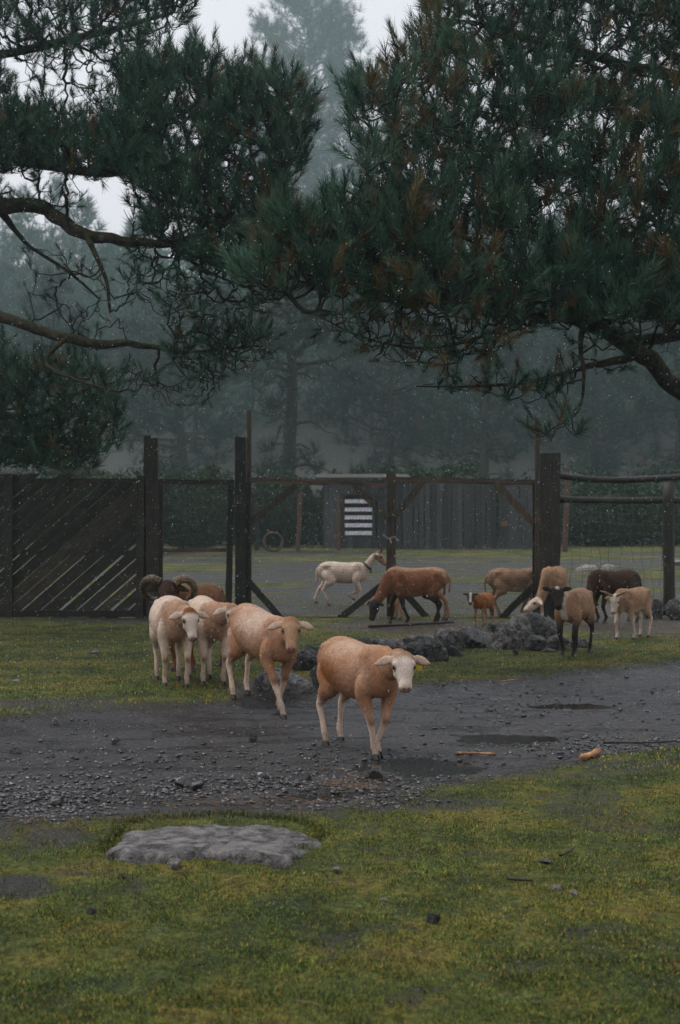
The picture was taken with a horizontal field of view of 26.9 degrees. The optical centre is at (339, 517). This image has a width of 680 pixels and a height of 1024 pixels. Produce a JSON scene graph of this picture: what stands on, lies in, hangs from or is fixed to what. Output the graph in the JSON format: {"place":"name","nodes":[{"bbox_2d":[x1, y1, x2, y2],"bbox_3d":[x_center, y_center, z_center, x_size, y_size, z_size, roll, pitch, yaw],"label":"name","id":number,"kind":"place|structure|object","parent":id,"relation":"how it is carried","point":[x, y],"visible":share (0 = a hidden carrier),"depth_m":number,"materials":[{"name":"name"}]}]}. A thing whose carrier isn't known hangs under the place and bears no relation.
{"place":"outdoors","nodes":[
{"label":"outdoors","id":0,"kind":"place"},
{"bbox_2d":[0,376,679,1023],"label":"meadow","id":1,"kind":"structure","parent":0,"point":[116,462],"depth_m":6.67,"materials":[{"name":"plant"}]},
{"bbox_2d":[0,255,61,392],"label":"pine tree","id":2,"kind":"object","parent":1,"relation":"on","point":[3,304],"visible":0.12,"depth_m":172.64,"materials":[{"name":"green plant"}]},
{"bbox_2d":[0,171,117,341],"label":"pine tree","id":3,"kind":"object","parent":1,"relation":"on","point":[55,192],"visible":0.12,"depth_m":188.99,"materials":[{"name":"green plant"}]},
{"bbox_2d":[0,261,134,477],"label":"pine tree","id":4,"kind":"object","parent":1,"relation":"on","point":[27,336],"visible":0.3,"depth_m":90.17,"materials":[{"name":"green plant"}]},
{"bbox_2d":[0,324,140,478],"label":"pine tree","id":5,"kind":"object","parent":1,"relation":"on","point":[40,445],"visible":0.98,"depth_m":17.58,"materials":[{"name":"green plant"}]},
{"bbox_2d":[13,463,135,549],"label":"bush","id":6,"kind":"object","parent":1,"relation":"on","point":[82,473],"visible":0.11,"depth_m":43.46,"materials":[{"name":"green plant"}]},
{"bbox_2d":[87,907,95,914],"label":"stone","id":7,"kind":"object","parent":1,"relation":"on","point":[91,910],"visible":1,"depth_m":5.35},
{"bbox_2d":[89,650,99,653],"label":"stone","id":8,"kind":"object","parent":1,"relation":"on","point":[93,652],"visible":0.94,"depth_m":14.98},
{"bbox_2d":[62,244,170,397],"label":"pine tree","id":9,"kind":"object","parent":1,"relation":"on","point":[80,292],"visible":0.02,"depth_m":167.83,"materials":[{"name":"green plant"}]},
{"bbox_2d":[144,435,150,615],"bbox_3d":[-2.904,0.144,21.450,0.103,2.774,0.103,0,0,0],"label":"gate post","id":10,"kind":"object","parent":1,"relation":"on","point":[147,437],"visible":0.12,"depth_m":21.40,"materials":[{"name":"brown wood"}]},
{"bbox_2d":[146,438,159,617],"bbox_3d":[-2.785,0.172,21.140,0.183,2.714,0.182,0,0,0],"label":"gate post","id":11,"kind":"object","parent":1,"relation":"on","point":[152,501],"visible":0.77,"depth_m":21.05,"materials":[{"name":"brown wood"}]},
{"bbox_2d":[0,474,145,617],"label":"plank gate","id":12,"kind":"structure","parent":11,"relation":"attached to","point":[11,486],"depth_m":21.14,"materials":[{"name":"brown wood"}]},
{"bbox_2d":[158,479,233,602],"bbox_3d":[-2.153,0.393,21.155,1.169,1.939,0.116,0,0,0],"label":"wire door","id":13,"kind":"structure","parent":11,"relation":"attached to","point":[229,547],"depth_m":21.15,"materials":[{"name":"grey metal"}]},
{"bbox_2d":[0,0,334,409],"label":"pine tree","id":14,"kind":"object","parent":1,"relation":"on","point":[119,147],"visible":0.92,"depth_m":14.41,"materials":[{"name":"green plant"}]},
{"bbox_2d":[167,858,181,868],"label":"stone","id":15,"kind":"object","parent":1,"relation":"on","point":[173,863],"visible":1,"depth_m":6.07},
{"bbox_2d":[149,595,208,687],"bbox_3d":[-1.415,1.059,12.227,0.392,0.756,1.166,0,0,-19],"label":"sheep","id":16,"kind":"object","parent":1,"relation":"on","point":[174,619],"visible":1,"depth_m":12.02},
{"bbox_2d":[139,575,225,671],"bbox_3d":[-1.450,0.982,13.460,0.519,0.924,1.284,0,0,22],"label":"ram","id":17,"kind":"object","parent":1,"relation":"on","point":[179,590],"visible":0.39,"depth_m":13.13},
{"bbox_2d":[109,271,266,495],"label":"pine tree","id":18,"kind":"object","parent":1,"relation":"on","point":[150,415],"visible":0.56,"depth_m":97.44,"materials":[{"name":"green plant"}]},
{"bbox_2d":[159,462,234,547],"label":"bush","id":19,"kind":"object","parent":1,"relation":"on","point":[205,472],"visible":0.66,"depth_m":44.40,"materials":[{"name":"green plant"}]},
{"bbox_2d":[188,595,236,685],"bbox_3d":[-1.111,1.062,12.366,0.376,0.750,1.135,0,0,-25],"label":"sheep","id":20,"kind":"object","parent":1,"relation":"on","point":[213,629],"visible":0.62,"depth_m":12.16},
{"bbox_2d":[105,824,321,869],"bbox_3d":[-0.563,1.510,6.517,0.983,0.122,0.908,0,0,0],"label":"slab rock","id":21,"kind":"object","parent":1,"relation":"on","point":[250,843],"visible":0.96,"depth_m":6.41,"materials":[{"name":"stone"}]},
{"bbox_2d":[235,437,246,605],"bbox_3d":[-1.474,0.158,21.131,0.169,2.716,0.167,0,0,0],"label":"gate post","id":22,"kind":"object","parent":1,"relation":"on","point":[240,508],"visible":0.89,"depth_m":21.05,"materials":[{"name":"brown wood"}]},
{"bbox_2d":[246,474,390,617],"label":"wire gate","id":23,"kind":"structure","parent":22,"relation":"attached to","point":[278,500],"depth_m":21.13,"materials":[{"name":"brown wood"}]},
{"bbox_2d":[247,410,251,603],"bbox_3d":[-1.355,-0.044,21.240,0.068,3.124,0.063,0,0,0],"label":"pole","id":24,"kind":"object","parent":1,"relation":"on","point":[249,436],"visible":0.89,"depth_m":21.21,"materials":[{"name":"brown wood"}]},
{"bbox_2d":[263,531,283,551],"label":"hoop","id":25,"kind":"object","parent":1,"relation":"on","point":[276,533],"visible":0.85,"depth_m":43.47,"materials":[{"name":"metal"}]},
{"bbox_2d":[252,667,312,694],"bbox_3d":[-0.483,1.406,11.957,0.496,0.314,0.321,0,0,-16],"label":"rock","id":26,"kind":"object","parent":1,"relation":"on","point":[297,684],"visible":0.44,"depth_m":11.89,"materials":[{"name":"stone"}]},
{"bbox_2d":[173,253,393,491],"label":"pine tree","id":27,"kind":"object","parent":1,"relation":"on","point":[288,459],"visible":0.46,"depth_m":63.44,"materials":[{"name":"green plant"}]},
{"bbox_2d":[252,469,322,547],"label":"bush","id":28,"kind":"object","parent":1,"relation":"on","point":[263,487],"visible":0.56,"depth_m":46.44,"materials":[{"name":"green plant"}]},
{"bbox_2d":[295,493,302,550],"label":"old post","id":29,"kind":"object","parent":1,"relation":"on","point":[297,543],"visible":0.79,"depth_m":43.94,"materials":[{"name":"wood"}]},
{"bbox_2d":[292,649,317,670],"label":"rock","id":30,"kind":"object","parent":1,"relation":"on","point":[306,660],"visible":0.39,"depth_m":13.40,"materials":[{"name":"stone"}]},
{"bbox_2d":[303,644,319,652],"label":"rock","id":31,"kind":"object","parent":1,"relation":"on","point":[311,647],"visible":0.29,"depth_m":14.74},
{"bbox_2d":[310,665,318,688],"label":"rock","id":32,"kind":"object","parent":1,"relation":"on","point":[313,672],"visible":0.29,"depth_m":12.18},
{"bbox_2d":[228,0,401,228],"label":"pine tree","id":33,"kind":"object","parent":1,"relation":"on","point":[327,34],"visible":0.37,"depth_m":221.29,"materials":[{"name":"green plant"}]},
{"bbox_2d":[331,866,340,870],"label":"stone","id":34,"kind":"object","parent":1,"relation":"on","point":[337,868],"visible":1,"depth_m":6.02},
{"bbox_2d":[336,495,341,550],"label":"old post","id":35,"kind":"object","parent":1,"relation":"on","point":[338,509],"visible":0.73,"depth_m":44.15,"materials":[{"name":"wood"}]},
{"bbox_2d":[0,190,679,453],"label":"woods","id":36,"kind":"object","parent":1,"relation":"on","point":[244,392],"visible":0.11,"depth_m":146.14,"materials":[{"name":"plant"}]},
{"bbox_2d":[0,450,679,545],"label":"undergrowth","id":37,"kind":"object","parent":1,"relation":"on","point":[656,537],"visible":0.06,"depth_m":50.95,"materials":[{"name":"green plant"}]},
{"bbox_2d":[0,606,679,1005],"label":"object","id":38,"kind":"object","parent":1,"relation":"on","point":[350,782],"visible":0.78,"depth_m":7.85,"materials":[{"name":"stone"}]},
{"bbox_2d":[318,463,369,528],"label":"bush","id":39,"kind":"object","parent":1,"relation":"on","point":[357,469],"visible":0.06,"depth_m":49.33,"materials":[{"name":"green plant"}]},
{"bbox_2d":[314,540,385,605],"bbox_3d":[0.173,0.924,24.047,1.278,1.118,0.342,0,0,6],"label":"goat","id":40,"kind":"object","parent":1,"relation":"on","point":[380,557],"visible":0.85,"depth_m":23.96},
{"bbox_2d":[315,474,409,548],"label":"shed","id":41,"kind":"structure","parent":1,"relation":"on","point":[330,490],"depth_m":45.99,"materials":[{"name":"grey wood"}]},
{"bbox_2d":[357,638,378,644],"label":"rock","id":42,"kind":"object","parent":1,"relation":"on","point":[370,641],"visible":0.2,"depth_m":15.45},
{"bbox_2d":[297,293,476,479],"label":"pine tree","id":43,"kind":"object","parent":1,"relation":"on","point":[369,391],"visible":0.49,"depth_m":93.75,"materials":[{"name":"green plant"}]},
{"bbox_2d":[377,637,406,650],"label":"rock","id":44,"kind":"object","parent":1,"relation":"on","point":[392,643],"visible":0.34,"depth_m":14.94,"materials":[{"name":"stone"}]},
{"bbox_2d":[370,457,436,542],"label":"bush","id":45,"kind":"object","parent":1,"relation":"on","point":[391,466],"visible":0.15,"depth_m":49.77,"materials":[{"name":"green plant"}]},
{"bbox_2d":[366,569,445,623],"bbox_3d":[0.918,1.079,19.411,1.161,0.759,0.358,0,0,-23],"label":"sheep","id":46,"kind":"object","parent":1,"relation":"on","point":[424,586],"visible":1,"depth_m":19.31},
{"bbox_2d":[368,566,450,619],"bbox_3d":[1.010,1.085,20.545,1.206,0.776,0.359,0,0,4],"label":"sheep","id":47,"kind":"object","parent":1,"relation":"on","point":[446,577],"visible":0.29,"depth_m":20.45},
{"bbox_2d":[368,621,453,627],"bbox_3d":[0.975,1.412,18.911,1.395,0.045,0.106,0,0,-33],"label":"stick","id":48,"kind":"object","parent":1,"relation":"on","point":[401,624],"visible":1,"depth_m":18.80,"materials":[{"name":"brown wood"}]},
{"bbox_2d":[401,634,435,644],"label":"rock","id":49,"kind":"object","parent":1,"relation":"on","point":[406,640],"visible":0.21,"depth_m":15.53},
{"bbox_2d":[406,637,448,661],"bbox_3d":[0.884,1.388,14.320,0.434,0.377,0.345,0,0,0],"label":"rock","id":50,"kind":"object","parent":1,"relation":"on","point":[424,646],"visible":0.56,"depth_m":14.25,"materials":[{"name":"stone"}]},
{"bbox_2d":[426,913,440,923],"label":"stone","id":51,"kind":"object","parent":1,"relation":"on","point":[434,918],"visible":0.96,"depth_m":5.24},
{"bbox_2d":[210,0,679,441],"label":"pine tree","id":52,"kind":"object","parent":1,"relation":"on","point":[409,225],"visible":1,"depth_m":12.36,"materials":[{"name":"green plant"}]},
{"bbox_2d":[433,627,463,649],"bbox_3d":[1.186,1.387,15.547,0.350,0.384,0.294,0,0,0],"label":"rock","id":53,"kind":"object","parent":1,"relation":"on","point":[447,637],"visible":0.59,"depth_m":15.47,"materials":[{"name":"stone"}]},
{"bbox_2d":[358,283,544,444],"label":"pine tree","id":54,"kind":"object","parent":1,"relation":"on","point":[400,382],"visible":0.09,"depth_m":130.72,"materials":[{"name":"green plant"}]},
{"bbox_2d":[447,645,463,656],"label":"rock","id":55,"kind":"object","parent":1,"relation":"on","point":[452,651],"visible":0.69,"depth_m":14.76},
{"bbox_2d":[401,483,531,548],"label":"board fence","id":56,"kind":"object","parent":1,"relation":"on","point":[492,509],"visible":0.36,"depth_m":45.98,"materials":[{"name":"wood"}]},
{"bbox_2d":[501,521,507,525],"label":"orange box","id":57,"kind":"object","parent":56,"relation":"attached to","point":[504,523],"visible":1,"depth_m":45.60,"materials":[{"name":"paint"}]},
{"bbox_2d":[384,276,563,512],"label":"pine tree","id":58,"kind":"object","parent":1,"relation":"on","point":[483,453],"visible":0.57,"depth_m":87.20,"materials":[{"name":"green plant"}]},
{"bbox_2d":[461,626,491,648],"bbox_3d":[1.526,1.391,15.864,0.414,0.351,0.387,0,0,0],"label":"rock","id":59,"kind":"object","parent":1,"relation":"on","point":[475,638],"visible":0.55,"depth_m":15.75,"materials":[{"name":"stone"}]},
{"bbox_2d":[463,592,494,625],"bbox_3d":[1.871,1.208,18.892,0.219,0.459,0.691,0,0,34],"label":"lamb","id":60,"kind":"object","parent":1,"relation":"on","point":[488,599],"visible":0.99,"depth_m":18.78},
{"bbox_2d":[487,621,503,631],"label":"rock","id":61,"kind":"object","parent":1,"relation":"on","point":[493,626],"visible":0.54,"depth_m":17.98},
{"bbox_2d":[486,625,525,649],"bbox_3d":[1.841,1.379,15.625,0.464,0.424,0.317,0,0,0],"label":"rock","id":62,"kind":"object","parent":1,"relation":"on","point":[509,638],"visible":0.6,"depth_m":15.54,"materials":[{"name":"stone"}]},
{"bbox_2d":[484,568,531,616],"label":"sheep","id":63,"kind":"object","parent":1,"relation":"on","point":[498,581],"visible":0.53,"depth_m":21.36},
{"bbox_2d":[503,613,533,640],"bbox_3d":[2.076,1.368,16.667,0.417,0.517,0.430,0,0,0],"label":"rock","id":64,"kind":"object","parent":1,"relation":"on","point":[521,623],"visible":0.32,"depth_m":16.54,"materials":[{"name":"stone"}]},
{"bbox_2d":[507,876,532,881],"bbox_3d":[0.740,1.486,5.848,0.106,0.017,0.018,0,0,21],"label":"stick","id":65,"kind":"object","parent":1,"relation":"on","point":[518,879],"visible":1,"depth_m":5.84,"materials":[{"name":"brown wood"}]},
{"bbox_2d":[522,635,550,650],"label":"rock","id":66,"kind":"object","parent":1,"relation":"on","point":[536,643],"visible":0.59,"depth_m":15.32,"materials":[{"name":"stone"}]},
{"bbox_2d":[535,418,539,612],"bbox_3d":[2.923,0.016,21.090,0.067,3.025,0.068,0,0,0],"label":"pole","id":67,"kind":"object","parent":1,"relation":"on","point":[537,520],"visible":0.77,"depth_m":21.06,"materials":[{"name":"brown wood"}]},
{"bbox_2d":[528,612,557,638],"bbox_3d":[2.383,1.367,16.695,0.468,0.529,0.369,0,0,30],"label":"rock","id":68,"kind":"object","parent":1,"relation":"on","point":[544,627],"visible":0.23,"depth_m":16.61,"materials":[{"name":"stone"}]},
{"bbox_2d":[539,858,550,863],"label":"stone","id":69,"kind":"object","parent":1,"relation":"on","point":[546,861],"visible":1,"depth_m":6.18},
{"bbox_2d":[523,566,568,615],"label":"sheep","id":70,"kind":"object","parent":1,"relation":"on","point":[551,577],"visible":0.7,"depth_m":20.40},
{"bbox_2d":[540,647,555,652],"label":"rock","id":71,"kind":"object","parent":1,"relation":"on","point":[549,649],"visible":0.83,"depth_m":15.19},
{"bbox_2d":[539,452,560,617],"bbox_3d":[3.116,0.279,21.200,0.304,2.494,0.304,0,0,0],"label":"gate post","id":72,"kind":"object","parent":1,"relation":"on","point":[550,534],"visible":0.64,"depth_m":21.05,"materials":[{"name":"brown wood"}]},
{"bbox_2d":[391,474,534,617],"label":"wire gate","id":73,"kind":"structure","parent":72,"relation":"attached to","point":[520,509],"depth_m":21.13,"materials":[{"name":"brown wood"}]},
{"bbox_2d":[476,242,634,443],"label":"pine tree","id":74,"kind":"object","parent":1,"relation":"on","point":[543,400],"visible":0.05,"depth_m":133.76,"materials":[{"name":"green plant"}]},
{"bbox_2d":[549,884,563,890],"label":"stone","id":75,"kind":"object","parent":1,"relation":"on","point":[557,887],"visible":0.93,"depth_m":5.72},
{"bbox_2d":[547,634,570,650],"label":"rock","id":76,"kind":"object","parent":1,"relation":"on","point":[553,640],"visible":0.64,"depth_m":15.42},
{"bbox_2d":[562,469,569,551],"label":"old post","id":77,"kind":"object","parent":1,"relation":"on","point":[566,512],"visible":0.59,"depth_m":42.93,"materials":[{"name":"wood"}]},
{"bbox_2d":[559,846,574,856],"bbox_3d":[1.020,1.492,6.364,0.021,0.015,0.166,0,0,30],"label":"stick","id":78,"kind":"object","parent":1,"relation":"on","point":[566,852],"visible":1,"depth_m":6.34,"materials":[{"name":"brown wood"}]},
{"bbox_2d":[542,586,594,656],"bbox_3d":[2.445,1.076,14.972,0.333,0.742,0.992,0,0,31],"label":"sheep","id":79,"kind":"object","parent":1,"relation":"on","point":[575,607],"visible":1,"depth_m":14.76},
{"bbox_2d":[570,889,577,894],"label":"stone","id":80,"kind":"object","parent":1,"relation":"on","point":[573,892],"visible":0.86,"depth_m":5.65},
{"bbox_2d":[567,638,588,647],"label":"rock","id":81,"kind":"object","parent":1,"relation":"on","point":[582,643],"visible":0.39,"depth_m":15.66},
{"bbox_2d":[574,564,597,571],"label":"rock","id":82,"kind":"object","parent":1,"relation":"on","point":[590,568],"visible":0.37,"depth_m":33.12,"materials":[{"name":"stone"}]},
{"bbox_2d":[519,296,672,476],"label":"pine tree","id":83,"kind":"object","parent":1,"relation":"on","point":[628,432],"visible":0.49,"depth_m":103.72,"materials":[{"name":"green plant"}]},
{"bbox_2d":[600,564,616,569],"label":"rock","id":84,"kind":"object","parent":1,"relation":"on","point":[606,565],"visible":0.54,"depth_m":33.95,"materials":[{"name":"stone"}]},
{"bbox_2d":[560,470,661,545],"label":"bush","id":85,"kind":"object","parent":1,"relation":"on","point":[622,489],"visible":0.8,"depth_m":48.30,"materials":[{"name":"green plant"}]},
{"bbox_2d":[586,569,641,622],"bbox_3d":[3.784,1.089,19.856,1.103,0.756,0.361,0,0,-32],"label":"sheep","id":86,"kind":"object","parent":1,"relation":"on","point":[610,582],"visible":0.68,"depth_m":19.73},
{"bbox_2d":[560,472,679,615],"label":"log fence","id":87,"kind":"object","parent":1,"relation":"on","point":[668,500],"visible":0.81,"depth_m":21.46,"materials":[{"name":"brown wood"}]},
{"bbox_2d":[600,587,652,639],"bbox_3d":[3.472,1.135,16.928,0.340,0.617,0.925,0,0,42],"label":"goat","id":88,"kind":"object","parent":1,"relation":"on","point":[632,602],"visible":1,"depth_m":16.86},
{"bbox_2d":[598,234,679,515],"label":"pine tree","id":89,"kind":"object","parent":1,"relation":"on","point":[674,351],"visible":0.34,"depth_m":83.81,"materials":[{"name":"green plant"}]},
{"bbox_2d":[643,599,663,618],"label":"rock","id":90,"kind":"object","parent":1,"relation":"on","point":[657,609],"visible":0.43,"depth_m":20.92,"materials":[{"name":"stone"}]},
{"bbox_2d":[663,598,679,619],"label":"rock","id":91,"kind":"object","parent":1,"relation":"on","point":[672,607],"visible":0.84,"depth_m":20.66,"materials":[{"name":"stone"}]},
{"bbox_2d":[0,0,679,1010],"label":"sleet","id":92,"kind":"object","parent":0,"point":[318,402],"visible":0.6,"depth_m":11.53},
{"bbox_2d":[0,664,679,833],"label":"dirt road","id":93,"kind":"structure","parent":0,"point":[123,727],"depth_m":10.06,"materials":[{"name":"gravel"}]},
{"bbox_2d":[8,746,21,754],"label":"stone","id":94,"kind":"object","parent":93,"relation":"on","point":[15,750],"visible":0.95,"depth_m":9.23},
{"bbox_2d":[52,717,57,723],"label":"stone","id":95,"kind":"object","parent":93,"relation":"on","point":[54,720],"visible":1,"depth_m":10.46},
{"bbox_2d":[47,795,64,806],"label":"stone","id":96,"kind":"object","parent":93,"relation":"on","point":[55,800],"visible":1,"depth_m":7.61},
{"bbox_2d":[106,787,113,793],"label":"stone","id":97,"kind":"object","parent":93,"relation":"on","point":[109,790],"visible":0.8,"depth_m":7.91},
{"bbox_2d":[110,738,120,744],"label":"stone","id":98,"kind":"object","parent":93,"relation":"on","point":[114,741],"visible":1,"depth_m":9.68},
{"bbox_2d":[174,776,192,786],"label":"stone","id":99,"kind":"object","parent":93,"relation":"on","point":[182,781],"visible":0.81,"depth_m":8.13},
{"bbox_2d":[191,781,203,789],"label":"stone","id":100,"kind":"object","parent":93,"relation":"on","point":[196,785],"visible":0.98,"depth_m":8.04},
{"bbox_2d":[249,734,256,740],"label":"stone","id":101,"kind":"object","parent":93,"relation":"on","point":[252,737],"visible":1,"depth_m":9.78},
{"bbox_2d":[256,772,268,778],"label":"stone","id":102,"kind":"object","parent":93,"relation":"on","point":[263,775],"visible":0.82,"depth_m":8.38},
{"bbox_2d":[226,603,314,718],"bbox_3d":[-0.570,1.111,11.184,0.404,0.852,1.182,0,0,-33],"label":"sheep","id":103,"kind":"object","parent":93,"relation":"on","point":[260,638],"visible":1,"depth_m":11.09},
{"bbox_2d":[297,772,311,780],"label":"stone","id":104,"kind":"object","parent":93,"relation":"on","point":[305,776],"visible":0.83,"depth_m":8.31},
{"bbox_2d":[280,794,354,801],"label":"puddle","id":105,"kind":"object","parent":93,"relation":"on","point":[311,797],"visible":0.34,"depth_m":7.91,"materials":[{"name":"black liquid"}]},
{"bbox_2d":[316,636,430,759],"bbox_3d":[0.174,1.172,9.304,0.380,0.756,1.155,0,0,-30],"label":"sheep","id":106,"kind":"object","parent":93,"relation":"on","point":[348,668],"visible":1,"depth_m":9.17},
{"bbox_2d":[368,767,382,780],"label":"stone","id":107,"kind":"object","parent":93,"relation":"on","point":[375,773],"visible":0.93,"depth_m":8.37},
{"bbox_2d":[351,757,488,777],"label":"puddle","id":108,"kind":"object","parent":93,"relation":"on","point":[421,767],"visible":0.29,"depth_m":8.85,"materials":[{"name":"black liquid"}]},
{"bbox_2d":[457,752,494,754],"bbox_3d":[0.876,1.518,9.151,0.249,0.024,0.022,0,0,16],"label":"stick","id":109,"kind":"object","parent":93,"relation":"on","point":[473,753],"visible":1,"depth_m":9.14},
{"bbox_2d":[456,733,559,744],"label":"puddle","id":110,"kind":"object","parent":93,"relation":"on","point":[497,738],"visible":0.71,"depth_m":9.93,"materials":[{"name":"black liquid"}]},
{"bbox_2d":[522,703,622,709],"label":"puddle","id":111,"kind":"object","parent":93,"relation":"on","point":[583,706],"visible":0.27,"depth_m":11.69,"materials":[{"name":"black liquid"}]},
{"bbox_2d":[579,748,600,759],"bbox_3d":[1.571,1.481,8.906,0.049,0.048,0.332,0,0,28],"label":"stick","id":112,"kind":"object","parent":93,"relation":"on","point":[594,752],"visible":1,"depth_m":8.86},
{"bbox_2d":[603,740,676,743],"bbox_3d":[2.027,1.513,9.602,0.505,0.021,0.024,0,0,-2],"label":"stick","id":113,"kind":"object","parent":93,"relation":"on","point":[618,742],"visible":1,"depth_m":9.59,"materials":[{"name":"brown wood"}]},
{"bbox_2d":[0,0,679,355],"label":"sky","id":114,"kind":"structure","parent":0,"point":[230,28],"materials":[{"name":"white"}]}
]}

